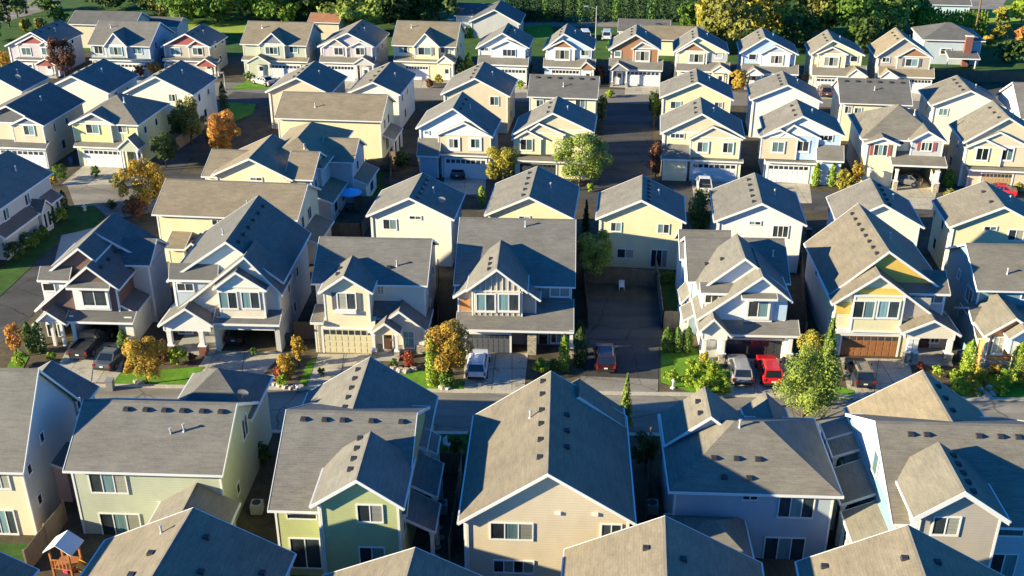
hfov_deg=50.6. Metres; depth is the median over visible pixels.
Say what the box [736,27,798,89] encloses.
house
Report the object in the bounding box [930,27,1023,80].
meadow
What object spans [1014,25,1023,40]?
broadleaf tree
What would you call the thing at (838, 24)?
broadleaf tree
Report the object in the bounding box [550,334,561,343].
window
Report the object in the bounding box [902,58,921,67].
window
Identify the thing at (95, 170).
shrub
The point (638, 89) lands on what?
driveway
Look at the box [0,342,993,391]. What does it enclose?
verge
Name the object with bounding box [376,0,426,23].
broadleaf tree
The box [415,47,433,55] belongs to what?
window
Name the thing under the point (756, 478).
house
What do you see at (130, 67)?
garage door
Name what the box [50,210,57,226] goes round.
shrub
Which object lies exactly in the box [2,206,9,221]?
window
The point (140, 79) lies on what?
driveway
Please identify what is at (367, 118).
house
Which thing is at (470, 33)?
hedge conifer
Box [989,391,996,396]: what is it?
rock
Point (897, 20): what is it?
broadleaf tree
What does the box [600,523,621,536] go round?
window
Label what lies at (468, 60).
shrub
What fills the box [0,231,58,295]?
lawn
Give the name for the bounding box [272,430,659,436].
kerb
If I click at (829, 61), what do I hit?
window
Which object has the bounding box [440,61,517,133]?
house
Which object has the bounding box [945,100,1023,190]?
house
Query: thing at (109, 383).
wheeled bin
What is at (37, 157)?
garage door
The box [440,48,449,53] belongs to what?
window
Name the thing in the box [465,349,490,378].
parked suv
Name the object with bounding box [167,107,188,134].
broadleaf tree
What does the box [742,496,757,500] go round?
window
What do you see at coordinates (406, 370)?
rock
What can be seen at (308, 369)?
lawn
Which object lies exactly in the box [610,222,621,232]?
window
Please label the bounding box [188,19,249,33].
meadow
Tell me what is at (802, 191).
driveway
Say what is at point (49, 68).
door
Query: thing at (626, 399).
conifer tree
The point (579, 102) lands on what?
window
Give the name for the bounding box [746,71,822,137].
house
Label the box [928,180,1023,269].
house
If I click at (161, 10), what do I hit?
broadleaf tree
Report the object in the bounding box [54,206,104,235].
lawn
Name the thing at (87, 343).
pickup truck
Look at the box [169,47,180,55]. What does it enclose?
window
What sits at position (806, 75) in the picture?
shrub
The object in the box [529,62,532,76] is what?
shrub
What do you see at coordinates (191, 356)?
shrub
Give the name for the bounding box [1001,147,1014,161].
window
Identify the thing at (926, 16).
arborvitae
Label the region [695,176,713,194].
pickup truck
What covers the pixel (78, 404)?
window
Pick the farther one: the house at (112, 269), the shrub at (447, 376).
the house at (112, 269)
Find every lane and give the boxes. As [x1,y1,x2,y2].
[582,298,659,378]
[600,106,651,191]
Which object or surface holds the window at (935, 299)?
in the house at (875, 285)
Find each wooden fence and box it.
[22,499,67,565]
[175,122,204,148]
[293,320,314,338]
[331,205,371,236]
[354,195,377,209]
[365,156,391,185]
[389,150,417,166]
[431,452,466,473]
[437,259,438,325]
[448,450,462,560]
[525,10,561,19]
[581,259,588,327]
[582,265,657,286]
[645,427,651,521]
[655,255,679,327]
[799,247,807,338]
[932,69,1023,82]
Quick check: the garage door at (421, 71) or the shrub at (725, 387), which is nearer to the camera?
the shrub at (725, 387)
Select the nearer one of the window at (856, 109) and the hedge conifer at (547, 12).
the window at (856, 109)
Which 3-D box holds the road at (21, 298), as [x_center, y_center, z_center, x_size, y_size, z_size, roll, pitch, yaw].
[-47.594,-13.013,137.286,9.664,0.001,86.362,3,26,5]
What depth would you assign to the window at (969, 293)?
99.59 m
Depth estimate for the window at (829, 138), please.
135.92 m
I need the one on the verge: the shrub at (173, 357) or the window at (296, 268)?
the shrub at (173, 357)
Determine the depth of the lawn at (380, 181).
137.47 m
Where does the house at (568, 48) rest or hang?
on the ground at (256, 126)
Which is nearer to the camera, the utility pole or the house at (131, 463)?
the house at (131, 463)
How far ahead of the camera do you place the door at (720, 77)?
177.23 m
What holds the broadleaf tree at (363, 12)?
on the grass field
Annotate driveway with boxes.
[59,342,123,381]
[60,166,121,185]
[136,76,146,82]
[199,351,282,373]
[307,354,371,386]
[345,81,354,88]
[414,80,427,87]
[444,177,485,193]
[463,353,527,389]
[515,85,526,92]
[625,85,658,93]
[691,181,728,199]
[725,358,788,393]
[777,183,811,202]
[819,90,832,98]
[840,358,912,394]
[887,170,941,209]
[911,93,920,100]
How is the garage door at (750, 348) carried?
in the house at (733, 295)
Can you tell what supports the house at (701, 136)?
on the ground at (256, 126)
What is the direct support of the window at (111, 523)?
in the house at (131, 463)
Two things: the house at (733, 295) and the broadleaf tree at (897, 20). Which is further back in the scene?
the broadleaf tree at (897, 20)
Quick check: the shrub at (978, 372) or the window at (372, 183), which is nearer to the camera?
the shrub at (978, 372)
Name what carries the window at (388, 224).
in the house at (422, 205)
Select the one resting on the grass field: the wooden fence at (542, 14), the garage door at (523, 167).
the wooden fence at (542, 14)
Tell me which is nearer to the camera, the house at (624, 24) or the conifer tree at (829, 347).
the conifer tree at (829, 347)
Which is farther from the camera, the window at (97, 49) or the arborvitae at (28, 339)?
the window at (97, 49)
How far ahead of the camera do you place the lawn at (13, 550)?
73.94 m
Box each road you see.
[0,0,60,22]
[0,92,268,342]
[68,182,163,216]
[95,387,1023,432]
[174,173,1023,213]
[214,82,997,108]
[448,18,617,26]
[969,0,1005,10]
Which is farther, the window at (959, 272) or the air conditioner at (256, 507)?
the window at (959, 272)
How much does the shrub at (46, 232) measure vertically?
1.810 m
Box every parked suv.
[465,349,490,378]
[593,342,617,371]
[725,354,752,384]
[755,354,782,385]
[817,84,832,96]
[843,357,876,387]
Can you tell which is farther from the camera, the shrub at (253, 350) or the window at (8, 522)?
the shrub at (253, 350)
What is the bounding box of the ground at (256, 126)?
[0,50,1023,575]
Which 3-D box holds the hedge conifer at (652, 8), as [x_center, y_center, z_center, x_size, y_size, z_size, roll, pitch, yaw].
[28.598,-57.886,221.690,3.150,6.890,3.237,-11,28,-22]
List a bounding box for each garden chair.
[442,435,452,449]
[619,280,624,290]
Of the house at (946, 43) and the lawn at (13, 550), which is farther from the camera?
the house at (946, 43)
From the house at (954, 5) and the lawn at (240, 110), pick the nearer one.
the lawn at (240, 110)
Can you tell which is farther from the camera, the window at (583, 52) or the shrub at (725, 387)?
the window at (583, 52)
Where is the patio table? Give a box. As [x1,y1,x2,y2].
[344,204,353,211]
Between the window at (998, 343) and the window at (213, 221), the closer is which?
the window at (998, 343)
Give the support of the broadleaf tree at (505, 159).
on the ground at (256, 126)
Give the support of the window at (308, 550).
in the house at (358, 473)
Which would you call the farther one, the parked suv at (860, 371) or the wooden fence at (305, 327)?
the wooden fence at (305, 327)
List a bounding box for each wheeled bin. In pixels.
[67,156,74,164]
[104,377,114,390]
[284,332,292,345]
[805,227,812,237]
[956,350,964,362]
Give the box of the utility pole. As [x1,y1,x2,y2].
[974,0,981,31]
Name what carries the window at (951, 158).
in the house at (986, 142)
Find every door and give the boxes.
[1,150,46,167]
[46,66,52,74]
[84,150,123,167]
[117,64,148,75]
[134,151,141,161]
[206,67,211,74]
[258,65,263,76]
[271,65,299,78]
[323,329,372,353]
[328,66,353,80]
[384,335,392,348]
[406,66,427,79]
[444,68,449,79]
[446,159,485,178]
[467,334,509,352]
[500,69,525,84]
[520,163,555,173]
[539,335,546,343]
[552,70,578,74]
[616,72,622,83]
[627,71,658,85]
[691,163,735,181]
[708,339,716,347]
[717,75,722,80]
[725,340,781,358]
[750,76,756,82]
[767,165,807,182]
[816,79,835,89]
[840,336,898,356]
[905,79,930,92]
[918,338,929,347]
[981,173,1012,184]
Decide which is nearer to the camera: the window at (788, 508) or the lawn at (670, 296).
the window at (788, 508)
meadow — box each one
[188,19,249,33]
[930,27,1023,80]
[963,5,1023,24]
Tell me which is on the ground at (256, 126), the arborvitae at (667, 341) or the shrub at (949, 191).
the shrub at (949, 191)
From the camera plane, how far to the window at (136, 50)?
183.75 m
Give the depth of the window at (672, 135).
137.42 m
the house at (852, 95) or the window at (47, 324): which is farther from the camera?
the house at (852, 95)
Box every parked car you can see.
[92,342,125,370]
[224,330,250,343]
[250,75,275,86]
[450,169,464,178]
[891,172,923,187]
[992,182,1017,195]
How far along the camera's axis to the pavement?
121.49 m
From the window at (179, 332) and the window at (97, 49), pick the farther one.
the window at (97, 49)
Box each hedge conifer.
[465,26,469,37]
[468,26,473,37]
[505,0,518,8]
[517,0,530,21]
[528,0,542,21]
[540,0,554,22]
[551,0,565,21]
[563,0,578,21]
[575,0,588,22]
[586,0,600,21]
[598,0,612,21]
[609,0,624,22]
[621,0,635,18]
[633,0,646,18]
[644,0,659,18]
[656,0,671,19]
[668,0,682,21]
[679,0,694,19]
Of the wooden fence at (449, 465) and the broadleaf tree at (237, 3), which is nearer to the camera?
the wooden fence at (449, 465)
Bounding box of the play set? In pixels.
[42,530,87,575]
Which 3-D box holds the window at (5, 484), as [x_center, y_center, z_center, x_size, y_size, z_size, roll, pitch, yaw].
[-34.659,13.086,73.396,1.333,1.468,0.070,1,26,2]
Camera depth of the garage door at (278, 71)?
182.45 m
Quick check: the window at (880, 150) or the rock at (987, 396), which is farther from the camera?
the window at (880, 150)
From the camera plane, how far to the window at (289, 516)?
69.49 m
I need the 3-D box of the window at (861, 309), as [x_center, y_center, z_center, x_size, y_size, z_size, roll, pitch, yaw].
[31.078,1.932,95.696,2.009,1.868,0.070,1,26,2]
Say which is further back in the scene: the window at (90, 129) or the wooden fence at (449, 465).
the window at (90, 129)
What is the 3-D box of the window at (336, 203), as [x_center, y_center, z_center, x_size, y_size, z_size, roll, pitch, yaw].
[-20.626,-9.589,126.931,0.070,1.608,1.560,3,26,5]
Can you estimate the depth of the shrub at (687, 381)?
92.76 m
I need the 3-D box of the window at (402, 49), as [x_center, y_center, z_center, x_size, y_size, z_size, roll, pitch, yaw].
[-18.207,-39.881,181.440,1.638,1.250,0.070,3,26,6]
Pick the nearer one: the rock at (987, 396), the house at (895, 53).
the rock at (987, 396)
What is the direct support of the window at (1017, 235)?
in the house at (984, 211)
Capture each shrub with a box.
[0,50,10,66]
[1,240,24,260]
[11,352,27,366]
[20,231,39,248]
[32,225,49,239]
[46,352,55,359]
[50,163,67,180]
[50,177,57,185]
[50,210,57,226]
[55,206,67,220]
[90,165,100,177]
[105,199,117,209]
[108,172,128,187]
[121,194,147,217]
[132,66,143,76]
[145,61,161,73]
[152,338,167,364]
[167,344,187,364]
[187,352,196,360]
[243,71,254,80]
[250,347,256,354]
[258,441,272,464]
[272,366,282,378]
[276,353,295,378]
[276,374,287,385]
[317,367,324,375]
[388,358,397,365]
[392,150,410,167]
[401,350,415,367]
[424,334,438,387]
[425,78,433,87]
[434,74,442,83]
[435,365,454,386]
[448,436,466,454]
[455,55,465,74]
[464,52,473,69]
[465,430,469,442]
[477,185,485,203]
[516,79,525,87]
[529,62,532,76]
[532,357,549,374]
[548,358,558,371]
[574,320,584,341]
[587,183,593,191]
[594,65,606,79]
[597,95,607,122]
[604,89,614,97]
[630,430,659,472]
[648,141,662,177]
[659,269,675,284]
[662,368,678,382]
[681,375,693,386]
[685,358,704,378]
[691,375,719,390]
[698,351,708,368]
[703,358,721,379]
[712,376,730,394]
[801,71,807,81]
[834,168,854,189]
[851,160,866,183]
[916,361,924,369]
[932,365,945,376]
[942,169,955,186]
[942,188,954,194]
[949,368,961,380]
[949,378,970,393]
[961,372,975,386]
[968,381,981,394]
[972,365,988,378]
[982,378,989,385]
[989,363,1001,373]
[992,385,1009,396]
[994,368,1017,388]
[1014,182,1023,191]
[1016,368,1023,386]
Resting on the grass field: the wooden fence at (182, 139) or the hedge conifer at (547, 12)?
the hedge conifer at (547, 12)
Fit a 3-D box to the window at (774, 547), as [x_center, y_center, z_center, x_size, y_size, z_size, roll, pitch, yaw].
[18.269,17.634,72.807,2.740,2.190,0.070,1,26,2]
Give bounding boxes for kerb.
[94,383,1023,400]
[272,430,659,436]
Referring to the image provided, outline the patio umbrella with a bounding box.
[340,187,361,207]
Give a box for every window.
[0,475,11,490]
[0,509,19,534]
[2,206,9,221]
[21,47,31,55]
[22,125,35,135]
[23,192,30,206]
[26,461,32,477]
[36,491,43,506]
[38,429,45,445]
[41,47,49,55]
[41,282,55,291]
[42,212,48,228]
[45,323,51,336]
[46,209,52,226]
[56,323,60,336]
[61,138,66,149]
[64,116,68,124]
[76,397,80,411]
[79,290,109,308]
[85,124,99,134]
[87,474,128,494]
[93,46,103,54]
[98,512,141,534]
[109,46,122,55]
[117,126,127,133]
[132,47,142,54]
[168,94,175,101]
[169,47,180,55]
[173,331,197,334]
[176,282,194,291]
[192,47,202,55]
[211,219,221,225]
[217,291,238,309]
[236,480,240,497]
[240,291,260,309]
[241,412,248,442]
[249,177,262,181]
[265,46,277,54]
[286,513,316,519]
[289,46,297,52]
[289,537,322,568]
[293,299,296,314]
[295,264,298,278]
[301,214,304,227]
[307,205,311,221]
[331,292,361,311]
[334,47,343,55]
[334,199,337,214]
[355,47,364,55]
[356,159,358,170]
[356,504,383,523]
[358,546,384,562]
[370,180,373,193]
[377,287,384,294]
[382,218,396,230]
[385,138,388,151]
[398,46,407,53]
[402,330,414,348]
[403,517,405,537]
[409,215,421,219]
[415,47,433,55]
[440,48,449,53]
[447,137,459,150]
[469,137,481,150]
[475,293,495,312]
[481,47,488,51]
[490,96,498,105]
[490,522,533,541]
[493,559,533,574]
[498,293,519,312]
[502,49,515,56]
[518,215,529,217]
[520,138,532,150]
[536,99,543,106]
[549,288,569,297]
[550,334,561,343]
[554,49,569,60]
[575,99,585,107]
[581,50,589,56]
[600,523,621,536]
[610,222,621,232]
[614,50,621,57]
[616,248,633,259]
[635,50,649,61]
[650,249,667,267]
[657,223,669,234]
[670,101,681,108]
[670,133,684,138]
[688,53,704,63]
[696,141,709,153]
[704,295,718,303]
[714,102,722,108]
[721,142,733,154]
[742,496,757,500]
[745,301,770,319]
[748,54,756,60]
[748,220,761,225]
[762,536,805,558]
[769,54,783,64]
[771,141,785,153]
[771,225,789,238]
[776,497,815,518]
[797,140,809,152]
[819,135,833,141]
[823,56,839,67]
[844,106,852,113]
[850,56,857,62]
[851,300,876,319]
[854,107,861,112]
[869,144,891,156]
[871,447,879,479]
[875,300,901,319]
[882,57,889,62]
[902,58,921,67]
[917,142,936,151]
[925,296,943,303]
[929,338,939,343]
[929,516,962,536]
[932,236,936,251]
[938,108,948,115]
[940,48,951,54]
[940,219,944,231]
[949,155,952,167]
[956,268,961,280]
[964,284,973,302]
[974,147,989,161]
[983,226,997,230]
[990,336,1005,354]
[990,553,1018,575]
[998,530,1023,537]
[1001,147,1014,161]
[1006,229,1023,241]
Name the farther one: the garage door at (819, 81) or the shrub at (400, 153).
the garage door at (819, 81)
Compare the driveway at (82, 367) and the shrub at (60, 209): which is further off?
the shrub at (60, 209)
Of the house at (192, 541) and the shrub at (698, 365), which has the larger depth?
the shrub at (698, 365)
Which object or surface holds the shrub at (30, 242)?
on the lawn at (12, 271)
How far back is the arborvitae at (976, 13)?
208.62 m
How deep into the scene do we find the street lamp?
198.96 m
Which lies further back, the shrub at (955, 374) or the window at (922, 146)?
the window at (922, 146)
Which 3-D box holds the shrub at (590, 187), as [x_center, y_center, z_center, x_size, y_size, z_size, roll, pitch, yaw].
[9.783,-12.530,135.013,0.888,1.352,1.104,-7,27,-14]
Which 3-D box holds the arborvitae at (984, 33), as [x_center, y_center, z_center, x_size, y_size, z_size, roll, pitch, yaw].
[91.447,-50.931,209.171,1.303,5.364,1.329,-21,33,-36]
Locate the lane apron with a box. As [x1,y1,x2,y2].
[580,376,657,396]
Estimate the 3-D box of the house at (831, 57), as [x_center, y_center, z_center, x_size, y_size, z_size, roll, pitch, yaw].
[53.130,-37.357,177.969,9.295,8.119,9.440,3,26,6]
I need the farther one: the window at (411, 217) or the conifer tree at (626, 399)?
the window at (411, 217)
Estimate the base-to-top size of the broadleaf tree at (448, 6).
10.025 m
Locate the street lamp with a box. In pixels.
[584,6,596,49]
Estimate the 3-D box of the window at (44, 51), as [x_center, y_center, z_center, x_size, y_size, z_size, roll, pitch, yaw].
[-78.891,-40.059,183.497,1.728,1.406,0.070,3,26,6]
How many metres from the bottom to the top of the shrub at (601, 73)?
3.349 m
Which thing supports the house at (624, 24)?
on the grass field
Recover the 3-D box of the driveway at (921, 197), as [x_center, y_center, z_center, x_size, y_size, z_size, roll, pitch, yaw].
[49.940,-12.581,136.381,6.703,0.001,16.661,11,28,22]
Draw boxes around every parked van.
[581,28,590,35]
[601,28,613,39]
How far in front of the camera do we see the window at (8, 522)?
74.97 m
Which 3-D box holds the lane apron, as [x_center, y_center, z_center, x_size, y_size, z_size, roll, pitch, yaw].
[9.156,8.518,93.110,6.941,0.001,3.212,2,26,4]
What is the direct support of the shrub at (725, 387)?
on the lawn at (671, 360)
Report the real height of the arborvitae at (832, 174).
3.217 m
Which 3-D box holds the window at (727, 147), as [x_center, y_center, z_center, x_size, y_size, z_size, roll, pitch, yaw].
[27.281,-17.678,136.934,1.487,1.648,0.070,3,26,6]
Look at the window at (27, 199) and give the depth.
121.51 m
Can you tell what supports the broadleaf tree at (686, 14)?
on the grass field
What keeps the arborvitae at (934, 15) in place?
on the grass field
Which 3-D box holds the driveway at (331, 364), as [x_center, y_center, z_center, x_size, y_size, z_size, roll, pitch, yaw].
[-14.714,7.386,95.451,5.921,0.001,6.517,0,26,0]
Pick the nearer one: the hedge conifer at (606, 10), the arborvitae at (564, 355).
the arborvitae at (564, 355)
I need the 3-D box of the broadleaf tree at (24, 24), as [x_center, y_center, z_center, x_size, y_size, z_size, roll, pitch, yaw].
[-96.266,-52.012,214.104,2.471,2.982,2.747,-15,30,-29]
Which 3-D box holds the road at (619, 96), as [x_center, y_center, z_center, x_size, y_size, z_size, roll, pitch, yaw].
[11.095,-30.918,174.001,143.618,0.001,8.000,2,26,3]
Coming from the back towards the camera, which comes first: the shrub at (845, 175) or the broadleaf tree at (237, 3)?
the broadleaf tree at (237, 3)
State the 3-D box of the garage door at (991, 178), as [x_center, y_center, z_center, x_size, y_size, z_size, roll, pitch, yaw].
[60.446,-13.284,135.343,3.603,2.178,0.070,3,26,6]
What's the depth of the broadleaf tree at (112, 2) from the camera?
231.48 m
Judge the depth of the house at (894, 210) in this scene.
113.12 m
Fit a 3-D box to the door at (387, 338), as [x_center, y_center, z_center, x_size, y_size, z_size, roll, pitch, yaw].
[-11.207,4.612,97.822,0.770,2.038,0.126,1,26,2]
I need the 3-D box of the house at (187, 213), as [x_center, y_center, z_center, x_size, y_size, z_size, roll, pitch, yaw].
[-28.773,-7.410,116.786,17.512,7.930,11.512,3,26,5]
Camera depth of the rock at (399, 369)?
95.31 m
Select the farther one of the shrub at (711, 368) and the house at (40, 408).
the shrub at (711, 368)
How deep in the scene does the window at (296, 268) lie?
103.48 m
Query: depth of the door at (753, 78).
177.56 m
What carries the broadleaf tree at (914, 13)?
on the grass field
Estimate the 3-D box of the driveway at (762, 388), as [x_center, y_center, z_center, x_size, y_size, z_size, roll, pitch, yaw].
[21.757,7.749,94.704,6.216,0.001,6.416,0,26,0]
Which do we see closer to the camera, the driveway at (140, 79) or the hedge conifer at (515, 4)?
the driveway at (140, 79)
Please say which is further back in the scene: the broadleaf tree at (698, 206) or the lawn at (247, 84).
the lawn at (247, 84)
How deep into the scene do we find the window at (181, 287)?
97.64 m
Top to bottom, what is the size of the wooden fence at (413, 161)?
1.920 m
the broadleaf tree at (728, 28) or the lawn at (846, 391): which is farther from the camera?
the broadleaf tree at (728, 28)
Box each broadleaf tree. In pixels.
[0,0,28,26]
[3,322,22,352]
[18,18,31,31]
[28,0,60,10]
[33,17,46,28]
[46,5,69,20]
[46,37,75,77]
[83,0,140,7]
[117,156,168,209]
[121,335,167,383]
[136,0,157,12]
[146,0,171,16]
[149,132,179,167]
[154,0,199,23]
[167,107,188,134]
[170,94,206,143]
[193,0,234,23]
[204,109,240,151]
[215,0,270,20]
[238,0,262,10]
[252,0,300,20]
[284,0,337,17]
[290,335,307,366]
[316,0,388,25]
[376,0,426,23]
[399,0,441,20]
[401,0,458,20]
[424,318,473,373]
[485,145,518,179]
[553,131,613,190]
[576,229,613,277]
[648,89,661,127]
[675,2,697,25]
[688,188,711,229]
[695,0,724,26]
[701,0,767,42]
[730,69,750,92]
[732,0,774,35]
[745,0,808,33]
[773,342,844,417]
[777,16,807,43]
[788,0,837,41]
[793,16,812,47]
[796,329,826,372]
[812,1,842,28]
[818,0,885,39]
[853,15,881,52]
[864,0,920,33]
[891,0,928,24]
[908,0,940,26]
[982,35,996,47]
[990,22,1012,37]
[992,6,1010,22]
[992,39,1023,61]
[1006,0,1023,20]
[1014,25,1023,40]
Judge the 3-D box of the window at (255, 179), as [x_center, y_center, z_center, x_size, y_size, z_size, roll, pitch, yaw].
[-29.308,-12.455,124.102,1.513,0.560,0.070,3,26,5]
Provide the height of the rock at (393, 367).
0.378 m
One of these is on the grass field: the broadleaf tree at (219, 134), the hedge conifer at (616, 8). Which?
the hedge conifer at (616, 8)
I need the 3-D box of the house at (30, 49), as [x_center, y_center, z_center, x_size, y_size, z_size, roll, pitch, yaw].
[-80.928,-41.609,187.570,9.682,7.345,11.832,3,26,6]
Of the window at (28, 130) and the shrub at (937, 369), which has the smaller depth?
the shrub at (937, 369)
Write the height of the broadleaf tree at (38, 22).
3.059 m
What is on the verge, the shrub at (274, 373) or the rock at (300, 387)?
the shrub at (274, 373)
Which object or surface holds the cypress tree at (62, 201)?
on the lawn at (78, 219)
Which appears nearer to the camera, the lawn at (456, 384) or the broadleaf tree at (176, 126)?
the lawn at (456, 384)
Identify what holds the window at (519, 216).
in the house at (537, 192)
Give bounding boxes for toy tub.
[63,568,75,573]
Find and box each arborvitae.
[21,321,35,353]
[31,321,46,353]
[117,328,129,347]
[558,333,570,372]
[572,326,588,367]
[661,326,672,353]
[672,326,683,353]
[682,326,693,353]
[811,163,820,186]
[827,163,836,186]
[916,9,922,25]
[920,10,924,25]
[922,11,927,24]
[925,9,931,24]
[928,10,933,23]
[931,11,936,23]
[935,9,939,23]
[939,10,942,22]
[943,9,948,21]
[948,10,951,21]
[952,9,957,23]
[955,10,960,24]
[959,11,962,24]
[959,338,978,376]
[960,9,966,25]
[963,10,968,26]
[965,11,971,27]
[969,9,974,28]
[971,10,977,29]
[973,13,980,32]
[976,9,983,34]
[979,10,986,36]
[982,11,989,37]
[1008,342,1023,376]
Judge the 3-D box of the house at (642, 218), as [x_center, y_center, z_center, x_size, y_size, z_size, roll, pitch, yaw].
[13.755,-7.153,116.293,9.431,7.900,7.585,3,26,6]
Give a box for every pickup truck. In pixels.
[67,325,114,358]
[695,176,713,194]
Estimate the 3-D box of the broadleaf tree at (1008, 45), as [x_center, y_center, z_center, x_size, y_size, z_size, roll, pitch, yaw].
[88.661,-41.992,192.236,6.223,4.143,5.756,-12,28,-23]
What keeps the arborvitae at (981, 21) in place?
on the grass field
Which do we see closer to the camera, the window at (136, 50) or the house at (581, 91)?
the house at (581, 91)
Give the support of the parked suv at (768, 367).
on the driveway at (762, 388)
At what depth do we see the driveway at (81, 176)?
139.85 m
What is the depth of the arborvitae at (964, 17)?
208.39 m
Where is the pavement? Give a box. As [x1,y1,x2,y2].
[54,228,93,261]
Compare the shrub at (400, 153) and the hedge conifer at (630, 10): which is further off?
the hedge conifer at (630, 10)
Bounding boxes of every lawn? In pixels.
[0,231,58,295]
[0,542,34,566]
[7,349,27,367]
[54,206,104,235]
[114,366,204,384]
[228,80,272,89]
[228,102,255,120]
[300,357,317,386]
[352,171,385,209]
[400,370,430,386]
[424,379,464,388]
[439,434,467,452]
[523,24,552,37]
[661,281,677,325]
[661,348,730,392]
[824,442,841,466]
[832,386,853,398]
[948,373,1023,400]
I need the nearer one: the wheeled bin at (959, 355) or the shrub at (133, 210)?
the wheeled bin at (959, 355)
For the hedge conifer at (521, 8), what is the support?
on the grass field
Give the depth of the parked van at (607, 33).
207.03 m
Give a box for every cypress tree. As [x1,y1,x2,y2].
[60,190,68,209]
[218,81,228,113]
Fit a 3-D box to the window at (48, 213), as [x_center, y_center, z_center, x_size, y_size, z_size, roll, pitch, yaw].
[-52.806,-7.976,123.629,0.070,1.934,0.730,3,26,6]
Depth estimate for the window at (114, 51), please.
183.71 m
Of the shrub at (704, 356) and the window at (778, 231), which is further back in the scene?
the window at (778, 231)
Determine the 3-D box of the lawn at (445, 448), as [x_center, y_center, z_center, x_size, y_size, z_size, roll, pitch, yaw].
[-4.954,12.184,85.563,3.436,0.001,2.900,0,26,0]
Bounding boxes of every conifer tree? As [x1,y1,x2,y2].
[579,199,590,234]
[620,373,633,427]
[812,317,842,412]
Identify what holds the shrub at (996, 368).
on the lawn at (1016, 391)
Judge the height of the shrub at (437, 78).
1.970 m
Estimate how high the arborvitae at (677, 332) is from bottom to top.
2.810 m
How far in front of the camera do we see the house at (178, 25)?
205.97 m
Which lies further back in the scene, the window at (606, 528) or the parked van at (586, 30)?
the parked van at (586, 30)
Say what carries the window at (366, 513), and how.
in the house at (358, 473)
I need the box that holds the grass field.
[0,0,1023,65]
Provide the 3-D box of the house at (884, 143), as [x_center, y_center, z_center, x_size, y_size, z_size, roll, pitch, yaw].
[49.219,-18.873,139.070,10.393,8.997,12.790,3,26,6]
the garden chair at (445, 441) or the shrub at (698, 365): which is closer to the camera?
the garden chair at (445, 441)
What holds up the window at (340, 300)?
in the house at (376, 297)
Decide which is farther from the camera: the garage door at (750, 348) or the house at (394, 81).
the house at (394, 81)
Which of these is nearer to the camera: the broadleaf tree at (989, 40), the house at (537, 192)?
the house at (537, 192)
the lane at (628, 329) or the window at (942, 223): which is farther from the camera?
the window at (942, 223)
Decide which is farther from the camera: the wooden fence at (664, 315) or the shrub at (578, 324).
the wooden fence at (664, 315)
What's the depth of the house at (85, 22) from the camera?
201.57 m
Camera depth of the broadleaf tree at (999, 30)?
208.36 m
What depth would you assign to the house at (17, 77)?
158.15 m
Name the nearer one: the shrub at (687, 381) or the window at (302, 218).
the shrub at (687, 381)
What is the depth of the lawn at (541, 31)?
215.64 m
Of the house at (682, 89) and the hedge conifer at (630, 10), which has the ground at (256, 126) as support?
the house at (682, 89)
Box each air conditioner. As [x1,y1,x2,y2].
[249,499,263,514]
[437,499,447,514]
[646,499,658,514]
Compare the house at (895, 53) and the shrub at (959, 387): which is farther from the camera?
the house at (895, 53)
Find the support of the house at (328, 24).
on the grass field
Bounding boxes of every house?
[0,60,49,103]
[0,82,85,168]
[0,150,62,259]
[0,360,99,534]
[0,552,39,575]
[4,19,84,77]
[32,213,171,345]
[53,58,139,112]
[62,368,273,534]
[67,10,151,47]
[68,93,170,170]
[80,507,296,575]
[87,20,175,75]
[123,60,217,130]
[149,16,189,38]
[151,178,334,263]
[157,195,310,355]
[160,23,227,77]
[201,122,378,219]
[240,20,323,79]
[265,61,347,128]
[267,357,443,575]
[274,91,402,160]
[307,12,345,39]
[310,236,438,360]
[317,19,389,82]
[322,547,481,575]
[347,62,416,127]
[365,173,465,266]
[391,20,466,82]
[415,91,500,178]
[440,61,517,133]
[452,217,575,357]
[454,2,492,27]
[457,371,636,575]
[468,0,525,37]
[475,23,533,84]
[484,166,579,218]
[511,96,596,178]
[527,74,600,135]
[543,23,596,75]
[561,516,763,575]
[595,175,686,269]
[608,24,662,87]
[617,18,670,33]
[641,25,708,55]
[657,386,843,558]
[659,68,733,134]
[660,97,745,181]
[672,27,730,83]
[675,229,799,365]
[709,173,806,272]
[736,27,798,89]
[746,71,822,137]
[757,99,845,185]
[795,524,1003,575]
[803,30,867,89]
[803,203,961,365]
[819,370,1023,575]
[826,178,924,246]
[830,77,912,140]
[846,104,947,192]
[867,27,934,92]
[910,22,985,68]
[918,75,1005,143]
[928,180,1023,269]
[929,0,971,16]
[944,243,1023,371]
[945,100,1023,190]
[995,82,1023,119]
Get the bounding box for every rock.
[296,384,304,391]
[390,365,396,370]
[396,367,402,372]
[403,367,410,373]
[410,366,417,371]
[438,384,445,389]
[982,393,992,399]
[985,385,992,389]
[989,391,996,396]
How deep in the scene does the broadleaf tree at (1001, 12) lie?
219.68 m
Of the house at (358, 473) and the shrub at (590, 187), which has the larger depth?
the shrub at (590, 187)
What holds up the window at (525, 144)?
in the house at (537, 131)

